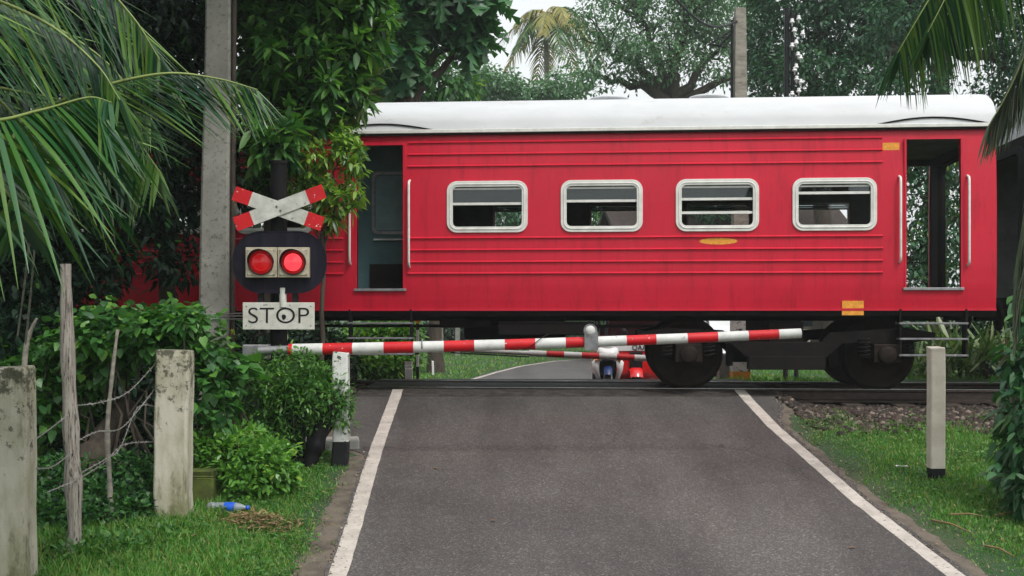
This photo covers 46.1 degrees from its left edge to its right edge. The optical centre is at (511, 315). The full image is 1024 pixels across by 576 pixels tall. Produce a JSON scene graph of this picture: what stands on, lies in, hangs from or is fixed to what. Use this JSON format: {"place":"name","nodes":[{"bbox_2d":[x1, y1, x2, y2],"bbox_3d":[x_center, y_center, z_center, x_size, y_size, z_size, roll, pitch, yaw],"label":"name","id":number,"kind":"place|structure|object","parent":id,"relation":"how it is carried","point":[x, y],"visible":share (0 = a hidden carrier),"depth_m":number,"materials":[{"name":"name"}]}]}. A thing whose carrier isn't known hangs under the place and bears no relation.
{"place":"outdoors","nodes":[
{"label":"outdoors","id":0,"kind":"place"},
{"bbox_2d":[37,320,1023,575],"bbox_3d":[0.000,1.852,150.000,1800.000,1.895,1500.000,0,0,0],"label":"ground","id":1,"kind":"structure","parent":0,"point":[985,558],"depth_m":11.18,"materials":[{"name":"green plant"}]},
{"bbox_2d":[0,365,37,575],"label":"fence post","id":2,"kind":"object","parent":1,"relation":"on","point":[18,487],"visible":1,"depth_m":8.34,"materials":[{"name":"concrete"}]},
{"bbox_2d":[21,318,37,365],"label":"dry twig","id":3,"kind":"object","parent":2,"relation":"attached to","point":[25,354],"visible":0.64,"depth_m":8.90,"materials":[{"name":"brown wood"}]},
{"bbox_2d":[0,0,62,336],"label":"shade tree","id":4,"kind":"object","parent":1,"relation":"on","point":[5,276],"visible":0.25,"depth_m":12.96,"materials":[{"name":"green plant"}]},
{"bbox_2d":[0,0,140,91],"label":"shade tree","id":5,"kind":"object","parent":1,"relation":"on","point":[77,21],"visible":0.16,"depth_m":12.04,"materials":[{"name":"green plant"}]},
{"bbox_2d":[60,264,82,555],"bbox_3d":[-3.307,0.770,9.057,0.182,2.324,0.156,0,0,0],"label":"wooden fence post","id":6,"kind":"object","parent":1,"relation":"on","point":[72,462],"visible":0.84,"depth_m":9.02,"materials":[{"name":"grey wood"}]},
{"bbox_2d":[46,440,153,492],"bbox_3d":[-3.222,1.164,9.475,0.155,0.261,1.423,0,0,12],"label":"barbed wire","id":7,"kind":"object","parent":6,"relation":"attached to","point":[125,444],"visible":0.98,"depth_m":9.40,"materials":[{"name":"metal"}]},
{"bbox_2d":[73,403,154,478],"bbox_3d":[-3.204,0.976,9.587,0.161,0.481,1.205,0,0,13],"label":"barbed wire","id":8,"kind":"object","parent":6,"relation":"attached to","point":[113,454],"visible":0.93,"depth_m":9.76,"materials":[{"name":"metal"}]},
{"bbox_2d":[78,364,154,405],"bbox_3d":[-3.126,0.539,9.583,0.092,0.319,1.171,0,0,18],"label":"barbed wire","id":9,"kind":"object","parent":6,"relation":"attached to","point":[119,396],"visible":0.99,"depth_m":9.55,"materials":[{"name":"metal"}]},
{"bbox_2d":[80,389,154,439],"bbox_3d":[-3.184,0.773,9.602,0.083,0.408,1.174,0,0,16],"label":"barbed wire","id":10,"kind":"object","parent":6,"relation":"attached to","point":[121,427],"visible":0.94,"depth_m":9.69,"materials":[{"name":"metal"}]},
{"bbox_2d":[0,272,153,470],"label":"dark shrub","id":11,"kind":"object","parent":1,"relation":"on","point":[11,339],"visible":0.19,"depth_m":12.30,"materials":[{"name":"green plant"}]},
{"bbox_2d":[0,0,177,334],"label":"shade tree","id":12,"kind":"object","parent":1,"relation":"on","point":[77,274],"visible":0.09,"depth_m":13.32,"materials":[{"name":"green plant"}]},
{"bbox_2d":[36,443,158,530],"bbox_3d":[-3.600,1.429,10.396,1.573,0.701,1.972,0,0,0],"label":"ground plant","id":13,"kind":"object","parent":1,"relation":"on","point":[131,493],"visible":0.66,"depth_m":10.11,"materials":[{"name":"green plant"}]},
{"bbox_2d":[79,397,136,477],"bbox_3d":[-3.799,1.246,11.023,0.316,0.971,0.952,0,0,31],"label":"leaning log","id":14,"kind":"object","parent":1,"relation":"on","point":[94,443],"visible":0.3,"depth_m":11.04,"materials":[{"name":"grey wood"}]},
{"bbox_2d":[104,329,119,522],"bbox_3d":[-3.268,0.965,9.823,0.111,1.712,0.095,0,0,0],"label":"fence stick","id":15,"kind":"object","parent":1,"relation":"on","point":[107,451],"visible":0.77,"depth_m":9.80,"materials":[{"name":"wood"}]},
{"bbox_2d":[37,513,188,562],"bbox_3d":[-3.071,1.767,9.398,0.887,0.362,1.339,0,0,41],"label":"ground plant","id":16,"kind":"object","parent":1,"relation":"on","point":[120,534],"visible":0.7,"depth_m":9.18,"materials":[{"name":"green plant"}]},
{"bbox_2d":[0,292,248,472],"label":"climbing vine","id":17,"kind":"object","parent":1,"relation":"on","point":[146,334],"visible":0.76,"depth_m":10.86,"materials":[{"name":"green plant"}]},
{"bbox_2d":[0,0,287,327],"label":"coconut palm","id":18,"kind":"object","parent":1,"relation":"on","point":[101,116],"visible":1,"depth_m":5.41,"materials":[{"name":"green plant"}]},
{"bbox_2d":[17,244,29,336],"bbox_3d":[-3.077,-0.389,7.589,0.044,1.044,0.502,0,0,-35],"label":"hanging root","id":19,"kind":"object","parent":18,"relation":"hanging from","point":[24,283],"visible":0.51,"depth_m":7.61,"materials":[{"name":"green plant"}]},
{"bbox_2d":[25,249,34,343],"bbox_3d":[-2.997,-0.382,7.490,0.035,1.129,0.488,0,0,-32],"label":"hanging root","id":20,"kind":"object","parent":18,"relation":"hanging from","point":[28,315],"visible":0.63,"depth_m":7.52,"materials":[{"name":"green plant"}]},
{"bbox_2d":[39,0,263,315],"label":"shade tree","id":21,"kind":"object","parent":1,"relation":"on","point":[180,40],"visible":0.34,"depth_m":13.54,"materials":[{"name":"green plant"}]},
{"bbox_2d":[153,349,193,519],"bbox_3d":[-2.837,1.101,10.103,0.299,1.645,0.228,0,0,0],"label":"fence post","id":22,"kind":"object","parent":1,"relation":"on","point":[173,433],"visible":0.85,"depth_m":9.99,"materials":[{"name":"concrete"}]},
{"bbox_2d":[8,404,356,575],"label":"grass","id":23,"kind":"structure","parent":1,"relation":"on","point":[212,554],"depth_m":9.35,"materials":[{"name":"green plant"}]},
{"bbox_2d":[96,298,314,436],"bbox_3d":[-3.417,0.656,13.196,2.710,1.749,1.547,0,0,0],"label":"dark shrub","id":24,"kind":"object","parent":1,"relation":"on","point":[144,384],"visible":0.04,"depth_m":13.17,"materials":[{"name":"green plant"}]},
{"bbox_2d":[192,467,218,502],"bbox_3d":[-2.708,1.604,10.550,0.234,0.535,0.228,0,0,0],"label":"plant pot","id":25,"kind":"object","parent":1,"relation":"on","point":[205,483],"visible":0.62,"depth_m":10.44,"materials":[{"name":"green plastic"}]},
{"bbox_2d":[197,0,241,429],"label":"utility pole","id":26,"kind":"object","parent":1,"relation":"on","point":[217,248],"visible":0.45,"depth_m":12.76,"materials":[{"name":"concrete"}]},
{"bbox_2d":[181,42,263,335],"bbox_3d":[-5.209,-2.118,25.018,4.438,7.374,4.136,0,0,0],"label":"roadside tree","id":27,"kind":"object","parent":1,"relation":"on","point":[258,225],"depth_m":24.51,"materials":[{"name":"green plant"}]},
{"bbox_2d":[207,502,249,512],"bbox_3d":[-2.422,1.634,10.279,0.370,0.089,0.089,0,0,8],"label":"plastic bottle","id":28,"kind":"object","parent":1,"relation":"on","point":[236,506],"visible":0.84,"depth_m":10.24,"materials":[{"name":"plastic"}]},
{"bbox_2d":[217,351,272,460],"bbox_3d":[-2.567,0.984,11.215,0.593,1.318,0.612,0,0,0],"label":"climbing vine","id":29,"kind":"object","parent":1,"relation":"on","point":[256,370],"visible":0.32,"depth_m":11.29,"materials":[{"name":"green plant"}]},
{"bbox_2d":[193,418,307,505],"bbox_3d":[-2.450,1.334,10.943,1.250,0.853,1.203,0,0,0],"label":"leafy bush","id":30,"kind":"object","parent":1,"relation":"on","point":[263,465],"visible":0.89,"depth_m":10.70,"materials":[{"name":"green plant"}]},
{"bbox_2d":[206,501,333,537],"bbox_3d":[-2.138,1.703,9.948,0.948,0.260,1.007,0,0,41],"label":"straw heap","id":31,"kind":"object","parent":1,"relation":"on","point":[245,517],"visible":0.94,"depth_m":9.97,"materials":[{"name":"brown plant"}]},
{"bbox_2d":[235,321,307,362],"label":"roadside bush","id":32,"kind":"object","parent":1,"relation":"on","point":[240,335],"visible":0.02,"depth_m":22.46,"materials":[{"name":"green plant"}]},
{"bbox_2d":[232,160,326,375],"bbox_3d":[-2.402,-0.019,12.320,0.880,3.180,0.548,0,0,29],"label":"crossing signal","id":33,"kind":"object","parent":1,"relation":"on","point":[278,261],"visible":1,"depth_m":12.33,"materials":[{"name":"grey metal"}]},
{"bbox_2d":[282,402,305,462],"bbox_3d":[-2.170,1.263,11.950,0.214,0.828,0.214,0,0,0],"label":"control box","id":34,"kind":"object","parent":1,"relation":"on","point":[300,458],"visible":0.27,"depth_m":11.85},
{"bbox_2d":[227,339,362,458],"bbox_3d":[-2.172,0.873,11.895,1.436,1.287,1.122,0,0,0],"label":"fern shrub","id":35,"kind":"object","parent":1,"relation":"on","point":[288,390],"visible":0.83,"depth_m":11.74,"materials":[{"name":"green plant"}]},
{"bbox_2d":[201,0,405,342],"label":"mango tree","id":36,"kind":"object","parent":1,"relation":"on","point":[342,46],"visible":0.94,"depth_m":13.39,"materials":[{"name":"green plant"}]},
{"bbox_2d":[303,400,334,468],"bbox_3d":[-1.918,1.232,11.782,0.365,0.842,0.205,0,0,-10],"label":"leaning post","id":37,"kind":"object","parent":1,"relation":"on","point":[315,445],"visible":0.66,"depth_m":11.72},
{"bbox_2d":[287,321,366,379],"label":"hedge bush","id":38,"kind":"object","parent":1,"relation":"on","point":[332,336],"visible":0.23,"depth_m":20.43,"materials":[{"name":"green plant"}]},
{"bbox_2d":[292,430,364,575],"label":"dirt verge","id":39,"kind":"structure","parent":1,"relation":"on","point":[341,505],"depth_m":9.96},
{"bbox_2d":[287,119,372,392],"bbox_3d":[-2.079,-0.359,13.319,1.166,3.658,0.782,0,0,0],"label":"mango sapling","id":40,"kind":"object","parent":1,"relation":"on","point":[345,146],"visible":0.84,"depth_m":13.20,"materials":[{"name":"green plant"}]},
{"bbox_2d":[305,436,359,450],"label":"concrete block","id":41,"kind":"structure","parent":1,"relation":"on","point":[354,442],"depth_m":12.58,"materials":[{"name":"grey concrete"}]},
{"bbox_2d":[331,351,349,466],"bbox_3d":[-1.705,1.042,11.981,0.178,1.385,0.171,0,0,0],"label":"barrier rest post","id":42,"kind":"object","parent":1,"relation":"on","point":[340,441],"visible":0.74,"depth_m":11.90,"materials":[{"name":"black paint"}]},
{"bbox_2d":[339,321,429,379],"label":"hedge bush","id":43,"kind":"object","parent":1,"relation":"on","point":[393,366],"visible":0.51,"depth_m":20.60,"materials":[{"name":"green plant"}]},
{"bbox_2d":[405,361,412,378],"bbox_3d":[-1.690,1.091,19.701,0.132,0.697,0.130,0,0,0],"label":"guide post","id":44,"kind":"object","parent":1,"relation":"on","point":[408,370],"visible":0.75,"depth_m":19.64,"materials":[{"name":"black paint"}]},
{"bbox_2d":[310,0,520,377],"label":"breadfruit tree","id":45,"kind":"object","parent":1,"relation":"on","point":[464,29],"visible":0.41,"depth_m":21.45,"materials":[{"name":"green plant"}]},
{"bbox_2d":[415,321,419,378],"bbox_3d":[-1.538,0.354,19.592,0.800,2.047,0.064,0,0,0],"label":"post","id":46,"kind":"object","parent":1,"relation":"on","point":[417,354],"visible":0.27,"depth_m":19.58,"materials":[{"name":"grey metal"}]},
{"bbox_2d":[419,321,464,352],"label":"roadside bush","id":47,"kind":"object","parent":1,"relation":"on","point":[446,336],"visible":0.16,"depth_m":47.53,"materials":[{"name":"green plant"}]},
{"bbox_2d":[396,46,494,372],"bbox_3d":[-3.071,-3.265,29.981,5.301,9.730,3.477,0,0,0],"label":"bushy tree","id":48,"kind":"object","parent":1,"relation":"on","point":[449,93],"visible":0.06,"depth_m":29.75,"materials":[{"name":"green plant"}]},
{"bbox_2d":[495,207,521,354],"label":"roadside tree","id":49,"kind":"object","parent":1,"relation":"on","point":[511,219],"visible":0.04,"depth_m":43.09,"materials":[{"name":"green plant"}]},
{"bbox_2d":[452,62,589,226],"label":"hedge tree","id":50,"kind":"object","parent":1,"relation":"on","point":[499,88],"visible":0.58,"depth_m":56.89,"materials":[{"name":"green plant"}]},
{"bbox_2d":[242,324,801,439],"bbox_3d":[0.093,0.806,12.000,5.578,1.456,0.380,0,0,0],"label":"level crossing barrier","id":51,"kind":"object","parent":1,"relation":"on","point":[591,339],"visible":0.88,"depth_m":11.95,"materials":[{"name":"red paint"},{"name":"white paint"},{"name":"steel"}]},
{"bbox_2d":[493,6,607,91],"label":"coconut palm","id":52,"kind":"object","parent":1,"relation":"on","point":[545,25],"visible":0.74,"depth_m":61.48,"materials":[{"name":"green plant"}]},
{"bbox_2d":[113,384,1015,435],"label":"ballast","id":53,"kind":"structure","parent":1,"relation":"on","point":[888,413],"depth_m":14.06,"materials":[{"name":"gravel"}]},
{"bbox_2d":[117,379,1007,388],"bbox_3d":[0.180,1.034,17.683,80.000,0.172,0.140,0,0,5],"label":"rail","id":54,"kind":"object","parent":53,"relation":"on","point":[901,385],"visible":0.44,"depth_m":17.32,"materials":[{"name":"metal"}]},
{"bbox_2d":[113,386,1022,402],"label":"rail","id":55,"kind":"object","parent":53,"relation":"on","point":[896,395],"visible":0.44,"depth_m":15.63,"materials":[{"name":"metal"}]},
{"bbox_2d":[13,93,1004,388],"bbox_3d":[-2.821,-1.032,17.051,18.550,4.019,3.011,0,0,5],"label":"railway coach","id":56,"kind":"object","parent":55,"relation":"on","point":[425,237],"visible":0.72,"depth_m":15.34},
{"bbox_2d":[235,187,311,233],"bbox_3d":[-3.090,-1.400,15.644,1.040,0.662,0.062,0,0,5],"label":"window","id":57,"kind":"structure","parent":56,"relation":"in","point":[307,229],"depth_m":15.64,"materials":[{"name":"paint"}]},
{"bbox_2d":[370,172,402,288],"bbox_3d":[-1.658,-1.070,16.350,0.560,1.785,0.062,0,0,5],"label":"inner door","id":58,"kind":"structure","parent":56,"relation":"in","point":[389,189],"depth_m":16.36,"materials":[{"name":"grey metal"}]},
{"bbox_2d":[447,181,527,232],"bbox_3d":[-0.320,-1.400,15.427,1.040,0.662,0.062,0,0,4],"label":"window","id":59,"kind":"structure","parent":56,"relation":"in","point":[524,203],"depth_m":15.41,"materials":[{"name":"paint"}]},
{"bbox_2d":[493,205,521,226],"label":"window","id":60,"kind":"structure","parent":56,"relation":"in","point":[496,208],"depth_m":18.30,"materials":[{"name":"paint"}]},
{"bbox_2d":[561,180,642,231],"bbox_3d":[1.141,-1.400,15.312,1.040,0.662,0.062,0,0,5],"label":"window","id":61,"kind":"structure","parent":56,"relation":"in","point":[635,183],"depth_m":15.29,"materials":[{"name":"paint"}]},
{"bbox_2d":[589,204,636,225],"bbox_3d":[1.644,-1.400,18.178,1.040,0.662,0.062,0,0,4],"label":"window","id":62,"kind":"structure","parent":56,"relation":"in","point":[592,207],"depth_m":18.17,"materials":[{"name":"paint"}]},
{"bbox_2d":[676,179,758,231],"bbox_3d":[2.592,-1.400,15.197,1.040,0.662,0.062,0,0,5],"label":"window","id":63,"kind":"structure","parent":56,"relation":"in","point":[753,184],"depth_m":15.18,"materials":[{"name":"paint"}]},
{"bbox_2d":[687,203,750,225],"bbox_3d":[3.099,-1.400,18.064,1.040,0.662,0.062,0,0,5],"label":"window","id":64,"kind":"structure","parent":56,"relation":"in","point":[734,206],"depth_m":18.04,"materials":[{"name":"paint"}]},
{"bbox_2d":[799,203,849,224],"bbox_3d":[4.548,-1.400,17.950,1.040,0.662,0.062,0,0,5],"label":"window","id":65,"kind":"structure","parent":56,"relation":"in","point":[847,205],"depth_m":17.91,"materials":[{"name":"paint"}]},
{"bbox_2d":[792,178,876,230],"bbox_3d":[4.042,-1.400,15.083,1.040,0.662,0.062,0,0,5],"label":"window","id":66,"kind":"structure","parent":56,"relation":"in","point":[798,183],"depth_m":15.06,"materials":[{"name":"paint"}]},
{"bbox_2d":[995,106,1023,320],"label":"railway coach","id":67,"kind":"object","parent":55,"relation":"on","point":[1010,179],"visible":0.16,"depth_m":17.67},
{"bbox_2d":[833,402,864,407],"bbox_3d":[4.440,1.186,16.505,0.240,0.128,2.600,0,0,4],"label":"sleeper","id":68,"kind":"object","parent":53,"relation":"on","point":[851,404],"visible":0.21,"depth_m":15.38,"materials":[{"name":"grey concrete"}]},
{"bbox_2d":[885,403,914,407],"bbox_3d":[5.058,1.186,16.456,0.240,0.128,2.600,0,0,4],"label":"sleeper","id":69,"kind":"object","parent":53,"relation":"on","point":[898,405],"visible":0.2,"depth_m":15.25,"materials":[{"name":"grey concrete"}]},
{"bbox_2d":[356,379,781,396],"bbox_3d":[0.725,1.032,16.955,5.470,0.125,3.190,0,0,0],"label":"road crossing","id":70,"kind":"object","parent":1,"relation":"on","point":[380,392],"visible":0.76,"depth_m":15.72,"materials":[{"name":"grey asphalt"}]},
{"bbox_2d":[361,381,780,387],"bbox_3d":[0.817,1.029,17.502,6.100,0.142,0.060,0,0,4],"label":"check rail","id":71,"kind":"object","parent":70,"relation":"on","point":[767,385],"visible":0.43,"depth_m":17.47,"materials":[{"name":"metal"}]},
{"bbox_2d":[451,350,729,378],"bbox_3d":[1.277,0.917,19.950,4.758,0.762,0.280,0,0,0],"label":"level crossing barrier","id":72,"kind":"object","parent":1,"relation":"on","point":[723,370],"visible":0.54,"depth_m":19.91,"materials":[{"name":"red paint"},{"name":"white paint"},{"name":"grey steel"}]},
{"bbox_2d":[171,409,1023,572],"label":"dry litter","id":73,"kind":"object","parent":1,"relation":"on","point":[788,422],"visible":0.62,"depth_m":10.81,"materials":[{"name":"plant"}]},
{"bbox_2d":[591,206,636,323],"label":"roadside tree","id":74,"kind":"object","parent":1,"relation":"on","point":[595,215],"visible":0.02,"depth_m":45.12,"materials":[{"name":"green plant"}]},
{"bbox_2d":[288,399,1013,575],"bbox_3d":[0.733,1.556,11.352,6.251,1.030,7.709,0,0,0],"label":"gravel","id":75,"kind":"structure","parent":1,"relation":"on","point":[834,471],"depth_m":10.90,"materials":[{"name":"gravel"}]},
{"bbox_2d":[555,0,779,99],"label":"rain tree","id":76,"kind":"object","parent":1,"relation":"on","point":[662,84],"visible":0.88,"depth_m":47.28,"materials":[{"name":"green plant"}]},
{"bbox_2d":[689,206,730,224],"bbox_3d":[7.031,-1.837,39.967,3.957,6.925,3.800,0,0,42],"label":"roadside tree","id":77,"kind":"object","parent":1,"relation":"on","point":[712,217],"visible":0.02,"depth_m":38.94,"materials":[{"name":"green plant"}]},
{"bbox_2d":[709,321,729,351],"bbox_3d":[6.249,0.460,35.044,2.020,1.900,4.220,0,0,12],"label":"parked van","id":78,"kind":"object","parent":1,"relation":"on","point":[720,325],"depth_m":33.54,"materials":[{"name":"white paint"}]},
{"bbox_2d":[598,208,846,341],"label":"house","id":79,"kind":"structure","parent":1,"relation":"on","point":[629,218],"depth_m":39.61,"materials":[{"name":"paint"}]},
{"bbox_2d":[802,321,812,328],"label":"window","id":80,"kind":"structure","parent":79,"relation":"in","point":[806,324],"depth_m":38.36,"materials":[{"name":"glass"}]},
{"bbox_2d":[707,7,750,379],"bbox_3d":[3.508,-1.832,19.600,0.702,6.346,0.290,0,0,0],"label":"utility pole","id":81,"kind":"object","parent":1,"relation":"on","point":[738,69],"visible":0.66,"depth_m":19.51,"materials":[{"name":"concrete"},{"name":"black paint"},{"name":"paint"}]},
{"bbox_2d":[675,0,737,27],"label":"overhead wire","id":82,"kind":"object","parent":81,"relation":"attached to","point":[695,17],"visible":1,"depth_m":16.83,"materials":[{"name":"black paint"}]},
{"bbox_2d":[783,7,804,379],"bbox_3d":[5.510,-2.213,23.450,0.431,7.604,0.200,0,0,0],"label":"telegraph mast","id":83,"kind":"object","parent":1,"relation":"on","point":[793,43],"visible":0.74,"depth_m":23.46,"materials":[{"name":"black paint"}]},
{"bbox_2d":[724,0,930,341],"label":"shade tree","id":84,"kind":"object","parent":1,"relation":"on","point":[766,67],"visible":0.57,"depth_m":35.12,"materials":[{"name":"green plant"}]},
{"bbox_2d":[781,404,987,575],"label":"dirt verge","id":85,"kind":"structure","parent":1,"relation":"on","point":[909,522],"depth_m":10.19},
{"bbox_2d":[792,407,1023,575],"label":"grass","id":86,"kind":"structure","parent":1,"relation":"on","point":[963,505],"depth_m":11.42,"materials":[{"name":"green plant"}]},
{"bbox_2d":[896,321,945,377],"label":"roadside bush","id":87,"kind":"object","parent":1,"relation":"on","point":[911,327],"visible":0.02,"depth_m":26.68,"materials":[{"name":"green plant"}]},
{"bbox_2d":[907,161,958,362],"bbox_3d":[8.512,-1.306,23.695,3.284,5.731,2.232,0,0,-31],"label":"vine covered tree","id":88,"kind":"object","parent":1,"relation":"on","point":[914,257],"visible":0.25,"depth_m":23.25,"materials":[{"name":"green plant"}]},
{"bbox_2d":[926,346,945,480],"bbox_3d":[4.016,1.038,11.401,0.147,1.499,0.150,0,0,0],"label":"guide post","id":89,"kind":"object","parent":1,"relation":"on","point":[936,410],"visible":0.88,"depth_m":11.33,"materials":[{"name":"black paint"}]},
{"bbox_2d":[851,0,1023,337],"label":"rain tree","id":90,"kind":"object","parent":1,"relation":"on","point":[904,8],"visible":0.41,"depth_m":29.75,"materials":[{"name":"green plant"}]},
{"bbox_2d":[906,342,970,378],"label":"strap leaf plant","id":91,"kind":"object","parent":1,"relation":"on","point":[918,374],"visible":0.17,"depth_m":19.52,"materials":[{"name":"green plant"}]},
{"bbox_2d":[876,0,1023,362],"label":"coconut palm","id":92,"kind":"object","parent":1,"relation":"on","point":[935,22],"visible":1,"depth_m":9.82,"materials":[{"name":"leaf"},{"name":"bark"}]},
{"bbox_2d":[975,288,1023,522],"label":"climbing vine","id":93,"kind":"object","parent":92,"relation":"attached to","point":[1005,476],"visible":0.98,"depth_m":10.19,"materials":[{"name":"green plant"}]},
{"bbox_2d":[911,321,988,376],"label":"strap leaf plant","id":94,"kind":"object","parent":1,"relation":"on","point":[955,350],"visible":0.48,"depth_m":18.82,"materials":[{"name":"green plant"}]},
{"bbox_2d":[931,519,971,532],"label":"dry stalk","id":95,"kind":"object","parent":1,"relation":"on","point":[934,520],"visible":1,"depth_m":9.82,"materials":[{"name":"plant"}]},
{"bbox_2d":[911,317,1007,378],"bbox_3d":[7.079,0.489,19.317,1.649,1.339,2.264,0,0,0],"label":"strap leaf plant","id":96,"kind":"object","parent":1,"relation":"on","point":[942,329],"visible":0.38,"depth_m":19.18,"materials":[{"name":"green plant"}]},
{"bbox_2d":[919,319,1021,378],"bbox_3d":[7.459,0.548,18.978,1.645,1.126,1.666,0,0,-21],"label":"strap leaf plant","id":97,"kind":"object","parent":1,"relation":"on","point":[985,345],"visible":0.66,"depth_m":18.95,"materials":[{"name":"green plant"}]},
{"bbox_2d":[938,321,1021,375],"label":"strap leaf plant","id":98,"kind":"object","parent":1,"relation":"on","point":[1011,345],"visible":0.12,"depth_m":19.59,"materials":[{"name":"green plant"}]},
{"bbox_2d":[943,316,1022,378],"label":"roadside bush","id":99,"kind":"object","parent":1,"relation":"on","point":[971,328],"visible":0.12,"depth_m":23.79,"materials":[{"name":"green plant"}]},
{"bbox_2d":[471,359,591,378],"bbox_3d":[10.430,1.274,45.348,10.519,0.580,58.534,0,0,27],"label":"road beyond crossing","id":100,"kind":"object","parent":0,"point":[574,369],"visible":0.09,"depth_m":31.24,"materials":[{"name":"grey asphalt"}]},
{"bbox_2d":[473,359,577,378],"bbox_3d":[8.016,1.283,45.255,6.532,0.560,55.992,0,0,26],"label":"road line","id":101,"kind":"object","parent":100,"relation":"on","point":[513,368],"visible":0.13,"depth_m":32.37,"materials":[{"name":"paint"}]},
{"bbox_2d":[592,329,626,378],"bbox_3d":[1.710,0.774,21.508,0.694,1.111,1.681,0,0,4],"label":"motor scooter","id":102,"kind":"object","parent":100,"relation":"on","point":[607,369],"visible":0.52,"depth_m":20.88,"materials":[{"name":"plastic"}]},
{"bbox_2d":[591,321,659,378],"bbox_3d":[2.216,0.502,22.628,1.300,1.730,2.644,0,0,0],"label":"three wheeler","id":103,"kind":"object","parent":100,"relation":"on","point":[637,370],"visible":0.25,"depth_m":21.54,"materials":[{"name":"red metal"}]},
{"bbox_2d":[40,0,1023,287],"label":"sky","id":104,"kind":"structure","parent":0,"point":[522,6],"materials":[{"name":"white"}]},
{"bbox_2d":[324,397,971,575],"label":"road","id":105,"kind":"structure","parent":0,"point":[611,486],"depth_m":10.77,"materials":[{"name":"grey asphalt"}]},
{"bbox_2d":[328,389,402,575],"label":"road line","id":106,"kind":"object","parent":105,"relation":"on","point":[342,560],"visible":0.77,"depth_m":10.85,"materials":[{"name":"paint"}]},
{"bbox_2d":[735,390,964,575],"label":"road line","id":107,"kind":"object","parent":105,"relation":"on","point":[939,563],"visible":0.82,"depth_m":10.79,"materials":[{"name":"paint"}]},
{"bbox_2d":[358,348,1001,381],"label":"grass","id":108,"kind":"structure","parent":0,"point":[755,378],"depth_m":30.13,"materials":[{"name":"green plant"}]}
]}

